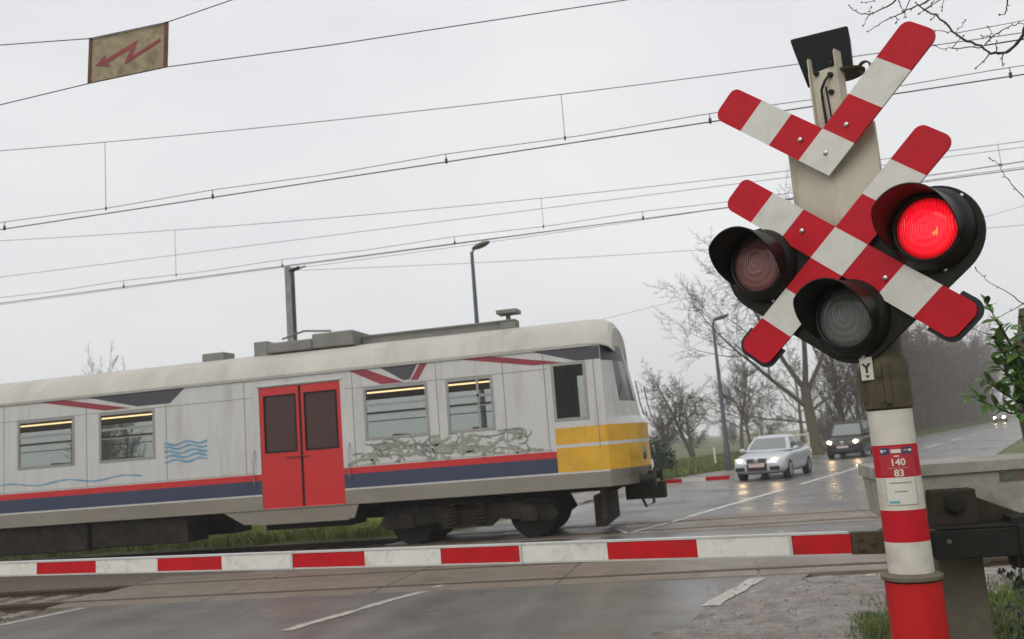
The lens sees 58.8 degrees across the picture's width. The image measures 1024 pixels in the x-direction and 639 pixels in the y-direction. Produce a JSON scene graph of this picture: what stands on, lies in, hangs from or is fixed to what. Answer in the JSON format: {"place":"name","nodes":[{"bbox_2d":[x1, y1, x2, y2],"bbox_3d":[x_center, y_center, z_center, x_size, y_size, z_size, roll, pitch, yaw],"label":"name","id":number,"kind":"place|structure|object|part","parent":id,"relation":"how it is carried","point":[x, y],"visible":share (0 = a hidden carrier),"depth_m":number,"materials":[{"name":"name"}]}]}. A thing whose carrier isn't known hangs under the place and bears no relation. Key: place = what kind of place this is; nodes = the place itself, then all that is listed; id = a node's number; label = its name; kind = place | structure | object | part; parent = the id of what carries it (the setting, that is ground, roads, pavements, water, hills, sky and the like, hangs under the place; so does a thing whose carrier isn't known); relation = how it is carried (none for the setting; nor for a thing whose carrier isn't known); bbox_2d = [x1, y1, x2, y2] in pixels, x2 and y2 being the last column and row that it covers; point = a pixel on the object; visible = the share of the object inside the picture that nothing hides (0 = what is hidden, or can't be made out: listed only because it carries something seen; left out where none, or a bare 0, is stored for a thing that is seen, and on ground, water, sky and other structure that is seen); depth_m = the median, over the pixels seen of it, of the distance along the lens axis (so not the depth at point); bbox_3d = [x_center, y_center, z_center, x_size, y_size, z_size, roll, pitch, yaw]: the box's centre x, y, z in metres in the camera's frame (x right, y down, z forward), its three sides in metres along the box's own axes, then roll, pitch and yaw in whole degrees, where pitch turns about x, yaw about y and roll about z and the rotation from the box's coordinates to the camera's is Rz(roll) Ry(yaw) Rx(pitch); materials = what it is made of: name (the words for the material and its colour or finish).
{"place":"outdoors","nodes":[
{"label":"outdoors","id":0,"kind":"place"},
{"bbox_2d":[0,0,231,45],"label":"span wire","id":1,"kind":"object","parent":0,"point":[117,32],"visible":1,"depth_m":8.02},
{"bbox_2d":[87,21,168,83],"bbox_3d":[-3.365,-2.341,7.977,0.738,0.502,0.024,-5,-8,2],"label":"warning sign","id":2,"kind":"object","parent":1,"relation":"hanging from","point":[127,53],"visible":1,"depth_m":7.98,"materials":[{"name":"metal"}]},
{"bbox_2d":[0,517,457,559],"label":"grass","id":3,"kind":"structure","parent":0,"point":[257,534],"depth_m":22.00,"materials":[{"name":"plant"}]},
{"bbox_2d":[0,0,625,104],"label":"span wire","id":4,"kind":"object","parent":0,"point":[319,46],"visible":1,"depth_m":7.90,"materials":[{"name":"metal"}]},
{"bbox_2d":[1,167,1020,304],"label":"feeder wire","id":5,"kind":"object","parent":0,"point":[414,249],"visible":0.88,"depth_m":20.95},
{"bbox_2d":[0,417,1022,638],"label":"road","id":6,"kind":"structure","parent":0,"point":[632,610],"depth_m":10.56,"materials":[{"name":"asphalt"}]},
{"bbox_2d":[0,608,83,625],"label":"edge line","id":7,"kind":"object","parent":6,"relation":"on","point":[40,616],"visible":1,"depth_m":11.76,"materials":[{"name":"paint"}]},
{"bbox_2d":[281,591,427,630],"bbox_3d":[-1.730,3.293,10.346,0.187,0.001,2.369,-9,-10,31],"label":"line","id":8,"kind":"object","parent":6,"relation":"on","point":[342,614],"visible":1,"depth_m":10.16,"materials":[{"name":"paint"}]},
{"bbox_2d":[47,554,887,612],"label":"level crossing deck","id":9,"kind":"structure","parent":6,"relation":"on","point":[455,575],"depth_m":12.22,"materials":[{"name":"concrete"}]},
{"bbox_2d":[69,562,886,602],"bbox_3d":[-0.337,3.615,12.444,11.950,0.254,1.680,-6,-8,12],"label":"flangeway strip","id":10,"kind":"object","parent":6,"relation":"on","point":[486,582],"visible":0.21,"depth_m":11.72,"materials":[{"name":"rubber"}]},
{"bbox_2d":[383,506,880,547],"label":"level crossing deck","id":11,"kind":"structure","parent":6,"relation":"on","point":[634,526],"depth_m":17.23,"materials":[{"name":"concrete"}]},
{"bbox_2d":[628,522,669,532],"bbox_3d":[2.568,3.909,17.077,0.090,0.001,1.801,-10,-10,33],"label":"crossing marking","id":12,"kind":"object","parent":11,"relation":"on","point":[648,527],"visible":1,"depth_m":17.08,"materials":[{"name":"paint"}]},
{"bbox_2d":[702,578,763,605],"bbox_3d":[2.361,2.859,9.590,0.195,0.001,1.732,-9,-9,30],"label":"edge line","id":13,"kind":"object","parent":6,"relation":"on","point":[726,595],"visible":1,"depth_m":9.51,"materials":[{"name":"paint"}]},
{"bbox_2d":[686,489,784,516],"bbox_3d":[5.598,4.390,22.014,0.157,0.001,7.484,-9,-10,31],"label":"line","id":14,"kind":"object","parent":6,"relation":"on","point":[734,503],"visible":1,"depth_m":21.38,"materials":[{"name":"paint"}]},
{"bbox_2d":[735,434,811,480],"bbox_3d":[9.356,4.863,32.419,2.100,1.515,4.610,-9,-10,31],"label":"car","id":15,"kind":"object","parent":6,"relation":"on","point":[787,455],"visible":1,"depth_m":31.38,"materials":[{"name":"silver metal"}]},
{"bbox_3d":[10.063,4.338,32.363,0.175,0.382,1.899,-9,-10,31],"label":"side window","id":16,"kind":"part","parent":15,"relation":"part of","materials":[{"name":"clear glass"}]},
{"bbox_2d":[801,467,857,483],"bbox_3d":[11.271,5.270,31.259,0.150,0.001,10.808,-9,-10,31],"label":"line","id":17,"kind":"object","parent":6,"relation":"on","point":[828,476],"visible":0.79,"depth_m":29.68,"materials":[{"name":"paint"}]},
{"bbox_2d":[826,420,872,458],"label":"van","id":18,"kind":"object","parent":6,"relation":"on","point":[848,437],"visible":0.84,"depth_m":44.71,"materials":[{"name":"black paint"}]},
{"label":"side window","id":19,"kind":"part","parent":18,"relation":"part of","materials":[{"name":"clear glass"}]},
{"bbox_2d":[992,411,1007,422],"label":"car","id":20,"kind":"object","parent":6,"relation":"on","point":[1001,416],"visible":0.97,"depth_m":136.80,"materials":[{"name":"grey paint"}]},
{"bbox_2d":[0,32,1023,229],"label":"catenary","id":21,"kind":"object","parent":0,"point":[565,137],"visible":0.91,"depth_m":13.25,"materials":[{"name":"metal"}]},
{"bbox_2d":[0,413,1023,635],"bbox_3d":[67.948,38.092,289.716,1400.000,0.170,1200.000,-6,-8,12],"label":"ground","id":22,"kind":"structure","parent":0,"point":[716,442],"depth_m":41.15,"materials":[{"name":"green plant"}]},
{"bbox_2d":[0,595,84,621],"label":"ballast bed","id":23,"kind":"object","parent":22,"relation":"on","point":[60,599],"visible":0.09,"depth_m":14.23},
{"bbox_2d":[0,596,40,603],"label":"sleeper","id":24,"kind":"object","parent":23,"relation":"on","point":[21,599],"depth_m":14.48,"materials":[{"name":"concrete"}]},
{"bbox_2d":[0,594,72,613],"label":"sleeper","id":25,"kind":"object","parent":23,"relation":"on","point":[55,597],"visible":0.03,"depth_m":14.35,"materials":[{"name":"concrete"}]},
{"bbox_2d":[1,593,102,619],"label":"sleeper","id":26,"kind":"object","parent":23,"relation":"on","point":[14,615],"visible":0.15,"depth_m":13.05,"materials":[{"name":"concrete"}]},
{"bbox_2d":[0,562,585,597],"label":"rail","id":27,"kind":"object","parent":23,"relation":"on","point":[53,592],"depth_m":14.55,"materials":[{"name":"metal"}]},
{"bbox_2d":[62,358,114,460],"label":"bare tree","id":28,"kind":"object","parent":22,"relation":"on","point":[103,426],"visible":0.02,"depth_m":97.08,"materials":[{"name":"brown plant"}]},
{"bbox_2d":[82,342,129,459],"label":"bare tree","id":29,"kind":"object","parent":22,"relation":"on","point":[106,451],"visible":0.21,"depth_m":95.46,"materials":[{"name":"brown plant"}]},
{"bbox_2d":[94,339,124,459],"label":"bare tree","id":30,"kind":"object","parent":22,"relation":"on","point":[115,425],"visible":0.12,"depth_m":98.82,"materials":[{"name":"brown plant"}]},
{"bbox_2d":[109,356,147,459],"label":"bare tree","id":31,"kind":"object","parent":22,"relation":"on","point":[128,448],"visible":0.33,"depth_m":94.97,"materials":[{"name":"brown plant"}]},
{"bbox_2d":[0,546,364,590],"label":"ballast bed","id":32,"kind":"object","parent":22,"relation":"on","point":[19,583],"visible":0.13,"depth_m":16.80,"materials":[{"name":"gravel"}]},
{"bbox_2d":[0,544,386,622],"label":"ballast stones","id":33,"kind":"object","parent":32,"relation":"on","point":[32,613],"visible":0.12,"depth_m":14.26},
{"bbox_2d":[21,509,869,560],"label":"rail","id":34,"kind":"object","parent":32,"relation":"on","point":[337,544],"visible":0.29,"depth_m":19.74,"materials":[{"name":"metal"}]},
{"bbox_2d":[0,308,667,555],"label":"train","id":35,"kind":"object","parent":34,"relation":"on","point":[271,435],"visible":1,"depth_m":17.73,"materials":[{"name":"metal"}]},
{"bbox_3d":[-11.378,3.175,22.172,1.590,1.020,0.026,-6,-8,12],"label":"window","id":36,"kind":"part","parent":35,"relation":"part of","materials":[{"name":"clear glass"}]},
{"bbox_3d":[-9.722,2.583,18.976,1.380,1.020,0.026,-6,-8,12],"label":"window","id":37,"kind":"part","parent":35,"relation":"part of","materials":[{"name":"grey metal"}]},
{"bbox_3d":[-7.857,2.376,18.566,1.300,1.020,0.026,-6,-8,12],"label":"window","id":38,"kind":"part","parent":35,"relation":"part of","materials":[{"name":"grey metal"}]},
{"bbox_3d":[-9.170,2.930,21.686,1.540,1.020,0.026,-6,-8,12],"label":"window","id":39,"kind":"part","parent":35,"relation":"part of","materials":[{"name":"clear glass"}]},
{"bbox_3d":[-4.096,2.412,17.690,1.830,2.410,0.070,-6,-8,12],"label":"door","id":40,"kind":"part","parent":35,"relation":"part of","materials":[{"name":"red metal"}]},
{"bbox_3d":[-2.567,2.195,20.234,1.540,1.020,0.026,-6,-8,12],"label":"window","id":41,"kind":"part","parent":35,"relation":"part of","materials":[{"name":"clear glass"}]},
{"bbox_3d":[-2.206,1.747,17.323,1.300,1.020,0.026,-6,-8,12],"label":"window","id":42,"kind":"part","parent":35,"relation":"part of","materials":[{"name":"grey metal"}]},
{"bbox_3d":[-0.892,2.009,19.866,1.090,1.020,0.026,-6,-8,12],"label":"window","id":43,"kind":"part","parent":35,"relation":"part of","materials":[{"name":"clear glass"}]},
{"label":"window","id":44,"kind":"part","parent":35,"relation":"part of","materials":[{"name":"grey metal"}]},
{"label":"window","id":45,"kind":"part","parent":35,"relation":"part of","materials":[{"name":"grey metal"}]},
{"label":"window","id":46,"kind":"part","parent":35,"relation":"part of","materials":[{"name":"metal"}]},
{"bbox_2d":[297,517,877,550],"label":"rail","id":47,"kind":"object","parent":32,"relation":"on","point":[581,534],"visible":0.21,"depth_m":16.91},
{"bbox_2d":[284,266,305,531],"bbox_3d":[-5.517,2.092,23.729,1.061,7.180,0.917,-6,-8,12],"label":"catenary mast","id":48,"kind":"object","parent":22,"relation":"on","point":[290,296],"visible":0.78,"depth_m":24.24,"materials":[{"name":"metal"}]},
{"bbox_2d":[297,225,1020,270],"bbox_3d":[16.778,-3.264,23.385,45.411,1.061,0.011,-5,-8,2],"label":"stay wire","id":49,"kind":"object","parent":48,"relation":"attached to","point":[543,259],"visible":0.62,"depth_m":24.00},
{"bbox_2d":[308,161,1020,266],"bbox_3d":[16.320,-4.950,22.151,44.980,3.011,0.011,-5,-8,6],"label":"stay wire","id":50,"kind":"object","parent":48,"relation":"attached to","point":[585,228],"visible":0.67,"depth_m":23.62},
{"bbox_2d":[470,241,489,426],"bbox_3d":[-0.821,1.763,31.411,0.910,9.074,0.345,-10,-10,32],"label":"street lamp","id":51,"kind":"object","parent":22,"relation":"on","point":[476,317],"visible":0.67,"depth_m":31.84,"materials":[{"name":"metal"}]},
{"bbox_2d":[0,453,1023,638],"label":"level crossing barrier","id":52,"kind":"object","parent":22,"relation":"on","point":[975,509],"visible":0.91,"depth_m":5.15,"materials":[{"name":"metal"}]},
{"bbox_2d":[572,470,736,504],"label":"gravel verge","id":53,"kind":"structure","parent":22,"relation":"on","point":[583,497],"depth_m":31.74,"materials":[{"name":"gravel"}]},
{"bbox_2d":[712,314,731,470],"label":"street lamp","id":54,"kind":"object","parent":53,"relation":"on","point":[726,444],"visible":0.95,"depth_m":41.20,"materials":[{"name":"metal"}]},
{"bbox_2d":[649,434,678,471],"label":"hedge","id":55,"kind":"object","parent":22,"relation":"on","point":[658,458],"visible":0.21,"depth_m":41.80,"materials":[{"name":"green plant"}]},
{"bbox_2d":[649,424,678,447],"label":"bare bush","id":56,"kind":"object","parent":22,"relation":"on","point":[661,439],"visible":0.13,"depth_m":137.00,"materials":[{"name":"brown plant"}]},
{"bbox_2d":[642,377,687,455],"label":"bare tree","id":57,"kind":"object","parent":22,"relation":"on","point":[659,426],"visible":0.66,"depth_m":71.65,"materials":[{"name":"brown plant"}]},
{"bbox_2d":[649,426,681,450],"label":"bare bush","id":58,"kind":"object","parent":22,"relation":"on","point":[654,433],"visible":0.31,"depth_m":122.19,"materials":[{"name":"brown plant"}]},
{"bbox_2d":[624,475,729,486],"bbox_3d":[1.541,4.151,21.415,7.050,0.950,0.500,-6,-8,12],"label":"level crossing barrier","id":59,"kind":"object","parent":22,"relation":"on","point":[698,479],"visible":0.06,"depth_m":20.77,"materials":[{"name":"metal"}]},
{"bbox_2d":[637,358,719,457],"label":"bare tree","id":60,"kind":"object","parent":22,"relation":"on","point":[689,446],"visible":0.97,"depth_m":64.17,"materials":[{"name":"brown plant"}]},
{"bbox_2d":[680,428,713,448],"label":"bare bush","id":61,"kind":"object","parent":22,"relation":"on","point":[701,437],"visible":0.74,"depth_m":124.01,"materials":[{"name":"brown plant"}]},
{"bbox_2d":[713,447,716,462],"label":"marker post","id":62,"kind":"object","parent":22,"relation":"on","point":[714,453],"visible":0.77,"depth_m":45.37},
{"bbox_2d":[717,421,746,444],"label":"bare bush","id":63,"kind":"object","parent":22,"relation":"on","point":[733,437],"visible":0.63,"depth_m":130.87,"materials":[{"name":"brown plant"}]},
{"bbox_2d":[711,354,774,444],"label":"bare tree","id":64,"kind":"object","parent":22,"relation":"on","point":[734,425],"visible":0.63,"depth_m":73.93,"materials":[{"name":"brown plant"}]},
{"bbox_2d":[710,338,776,448],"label":"bare tree","id":65,"kind":"object","parent":22,"relation":"on","point":[742,424],"visible":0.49,"depth_m":88.90,"materials":[{"name":"brown plant"}]},
{"bbox_2d":[744,410,790,440],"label":"bare bush","id":66,"kind":"object","parent":22,"relation":"on","point":[771,429],"visible":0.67,"depth_m":114.72,"materials":[{"name":"brown plant"}]},
{"bbox_2d":[643,172,923,454],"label":"bare tree","id":67,"kind":"object","parent":22,"relation":"on","point":[806,404],"visible":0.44,"depth_m":54.71,"materials":[{"name":"brown plant"}]},
{"bbox_2d":[754,343,832,443],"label":"bare tree","id":68,"kind":"object","parent":22,"relation":"on","point":[799,411],"visible":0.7,"depth_m":81.00,"materials":[{"name":"brown plant"}]},
{"bbox_2d":[794,432,810,447],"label":"fence","id":69,"kind":"object","parent":22,"relation":"on","point":[808,439],"visible":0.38,"depth_m":52.43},
{"bbox_2d":[649,420,992,479],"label":"grass","id":70,"kind":"structure","parent":22,"relation":"on","point":[694,465],"depth_m":48.20,"materials":[{"name":"plant"}]},
{"bbox_2d":[806,405,851,441],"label":"bare bush","id":71,"kind":"object","parent":22,"relation":"on","point":[822,420],"visible":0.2,"depth_m":91.85,"materials":[{"name":"brown plant"}]},
{"bbox_2d":[802,407,865,442],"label":"bare bush","id":72,"kind":"object","parent":22,"relation":"on","point":[828,427],"visible":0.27,"depth_m":84.70,"materials":[{"name":"brown plant"}]},
{"bbox_2d":[811,348,857,422],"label":"bare tree","id":73,"kind":"object","parent":22,"relation":"on","point":[830,370],"visible":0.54,"depth_m":62.37,"materials":[{"name":"brown plant"}]},
{"bbox_2d":[810,350,858,421],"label":"bare tree","id":74,"kind":"object","parent":22,"relation":"on","point":[843,408],"visible":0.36,"depth_m":63.15,"materials":[{"name":"brown plant"}]},
{"bbox_2d":[652,567,1023,638],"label":"gravel shoulder","id":75,"kind":"object","parent":22,"relation":"on","point":[782,621],"visible":0.68,"depth_m":8.26},
{"bbox_2d":[704,472,1021,637],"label":"loose gravel","id":76,"kind":"structure","parent":75,"relation":"on","point":[797,599],"depth_m":8.77,"materials":[{"name":"gravel"}]},
{"bbox_2d":[708,21,985,638],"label":"crossing signal","id":77,"kind":"object","parent":22,"relation":"on","point":[855,252],"visible":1,"depth_m":4.58,"materials":[{"name":"red metal"}]},
{"bbox_2d":[831,363,865,420],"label":"bare tree","id":78,"kind":"object","parent":22,"relation":"on","point":[857,413],"visible":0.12,"depth_m":65.78,"materials":[{"name":"brown plant"}]},
{"bbox_2d":[836,407,867,420],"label":"bare bush","id":79,"kind":"object","parent":22,"relation":"on","point":[863,418],"visible":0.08,"depth_m":85.29,"materials":[{"name":"brown plant"}]},
{"bbox_2d":[821,354,928,418],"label":"bare tree","id":80,"kind":"object","parent":22,"relation":"on","point":[916,389],"visible":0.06,"depth_m":87.23,"materials":[{"name":"grey plant"}]},
{"bbox_2d":[901,329,922,408],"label":"bare tree","id":81,"kind":"object","parent":22,"relation":"on","point":[913,370],"visible":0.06,"depth_m":104.84,"materials":[{"name":"grey plant"}]},
{"bbox_2d":[901,333,926,408],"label":"bare tree","id":82,"kind":"object","parent":22,"relation":"on","point":[909,354],"visible":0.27,"depth_m":94.36,"materials":[{"name":"grey plant"}]},
{"bbox_2d":[906,332,931,366],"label":"bare tree","id":83,"kind":"object","parent":22,"relation":"on","point":[921,344],"visible":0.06,"depth_m":131.06,"materials":[{"name":"grey plant"}]},
{"bbox_2d":[902,330,940,426],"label":"bare tree","id":84,"kind":"object","parent":22,"relation":"on","point":[924,371],"visible":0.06,"depth_m":120.84,"materials":[{"name":"grey plant"}]},
{"bbox_2d":[905,327,942,424],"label":"bare tree","id":85,"kind":"object","parent":22,"relation":"on","point":[927,389],"visible":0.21,"depth_m":126.11,"materials":[{"name":"grey plant"}]},
{"bbox_2d":[904,324,957,426],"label":"bare tree","id":86,"kind":"object","parent":22,"relation":"on","point":[919,336],"visible":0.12,"depth_m":128.31,"materials":[{"name":"grey plant"}]},
{"bbox_2d":[908,329,961,407],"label":"bare tree","id":87,"kind":"object","parent":22,"relation":"on","point":[948,380],"visible":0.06,"depth_m":146.13,"materials":[{"name":"grey plant"}]},
{"bbox_2d":[860,378,1010,430],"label":"undergrowth","id":88,"kind":"object","parent":22,"relation":"on","point":[969,415],"visible":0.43,"depth_m":132.51,"materials":[{"name":"plant"}]},
{"bbox_2d":[848,0,1023,341],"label":"verge tree","id":89,"kind":"object","parent":22,"relation":"on","point":[1021,37],"visible":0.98,"depth_m":6.61,"materials":[{"name":"plant"}]},
{"bbox_2d":[924,338,975,425],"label":"bare tree","id":90,"kind":"object","parent":22,"relation":"on","point":[956,370],"visible":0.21,"depth_m":155.72,"materials":[{"name":"grey plant"}]},
{"bbox_2d":[912,320,989,426],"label":"bare tree","id":91,"kind":"object","parent":22,"relation":"on","point":[939,358],"visible":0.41,"depth_m":135.12,"materials":[{"name":"grey plant"}]},
{"bbox_2d":[933,342,998,420],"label":"bare tree","id":92,"kind":"object","parent":22,"relation":"on","point":[964,374],"visible":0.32,"depth_m":163.44,"materials":[{"name":"grey plant"}]},
{"bbox_2d":[958,331,992,420],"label":"bare tree","id":93,"kind":"object","parent":22,"relation":"on","point":[976,353],"visible":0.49,"depth_m":171.07,"materials":[{"name":"grey plant"}]},
{"bbox_2d":[955,323,1001,386],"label":"bare tree","id":94,"kind":"object","parent":22,"relation":"on","point":[980,344],"visible":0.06,"depth_m":205.44,"materials":[{"name":"grey plant"}]},
{"bbox_2d":[956,340,1002,410],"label":"bare tree","id":95,"kind":"object","parent":22,"relation":"on","point":[978,386],"visible":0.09,"depth_m":191.02,"materials":[{"name":"grey plant"}]},
{"bbox_2d":[962,326,996,363],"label":"bare tree","id":96,"kind":"object","parent":22,"relation":"on","point":[972,330],"visible":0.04,"depth_m":243.18,"materials":[{"name":"grey plant"}]},
{"bbox_2d":[951,336,1013,421],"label":"bare tree","id":97,"kind":"object","parent":22,"relation":"on","point":[981,354],"visible":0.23,"depth_m":184.97,"materials":[{"name":"grey plant"}]},
{"bbox_2d":[965,323,1002,420],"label":"bare tree","id":98,"kind":"object","parent":22,"relation":"on","point":[987,400],"visible":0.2,"depth_m":191.29,"materials":[{"name":"brown plant"}]},
{"bbox_2d":[960,294,1023,638],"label":"ivy clad trunk","id":99,"kind":"object","parent":22,"relation":"on","point":[1013,360],"visible":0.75,"depth_m":5.70,"materials":[{"name":"green plant"}]},
{"bbox_2d":[980,311,1004,414],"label":"bare tree","id":100,"kind":"object","parent":22,"relation":"on","point":[988,358],"visible":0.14,"depth_m":217.82,"materials":[{"name":"brown plant"}]},
{"bbox_2d":[993,332,1012,413],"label":"bare tree","id":101,"kind":"object","parent":22,"relation":"on","point":[1005,397],"visible":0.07,"depth_m":238.00,"materials":[{"name":"brown plant"}]},
{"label":"ballast bed","id":102,"kind":"structure","parent":22,"relation":"on","visible":0},
{"bbox_2d":[0,556,1010,613],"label":"rail","id":103,"kind":"object","parent":102,"relation":"on","point":[44,606],"visible":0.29,"depth_m":11.89,"materials":[{"name":"metal"}]},
{"bbox_2d":[990,565,1011,567],"bbox_3d":[5.755,2.956,11.092,0.260,0.115,2.500,-6,-8,12],"label":"sleeper","id":104,"kind":"object","parent":102,"relation":"on","point":[1006,566],"depth_m":10.30,"materials":[{"name":"concrete"}]},
{"bbox_2d":[0,141,1023,303],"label":"catenary","id":105,"kind":"object","parent":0,"point":[454,243],"visible":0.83,"depth_m":19.08,"materials":[{"name":"metal"}]},
{"bbox_2d":[0,0,1023,466],"label":"sky","id":106,"kind":"structure","parent":0,"point":[628,42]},
{"bbox_2d":[3,147,1022,276],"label":"feeder wire","id":107,"kind":"object","parent":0,"point":[465,218],"visible":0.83,"depth_m":19.80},
{"bbox_2d":[605,206,1021,318],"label":"telephone wire","id":108,"kind":"object","parent":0,"point":[727,287],"visible":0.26,"depth_m":42.55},
{"bbox_2d":[830,571,1023,638],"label":"grass","id":109,"kind":"structure","parent":0,"point":[1000,616],"depth_m":7.38,"materials":[{"name":"plant"}]}
]}

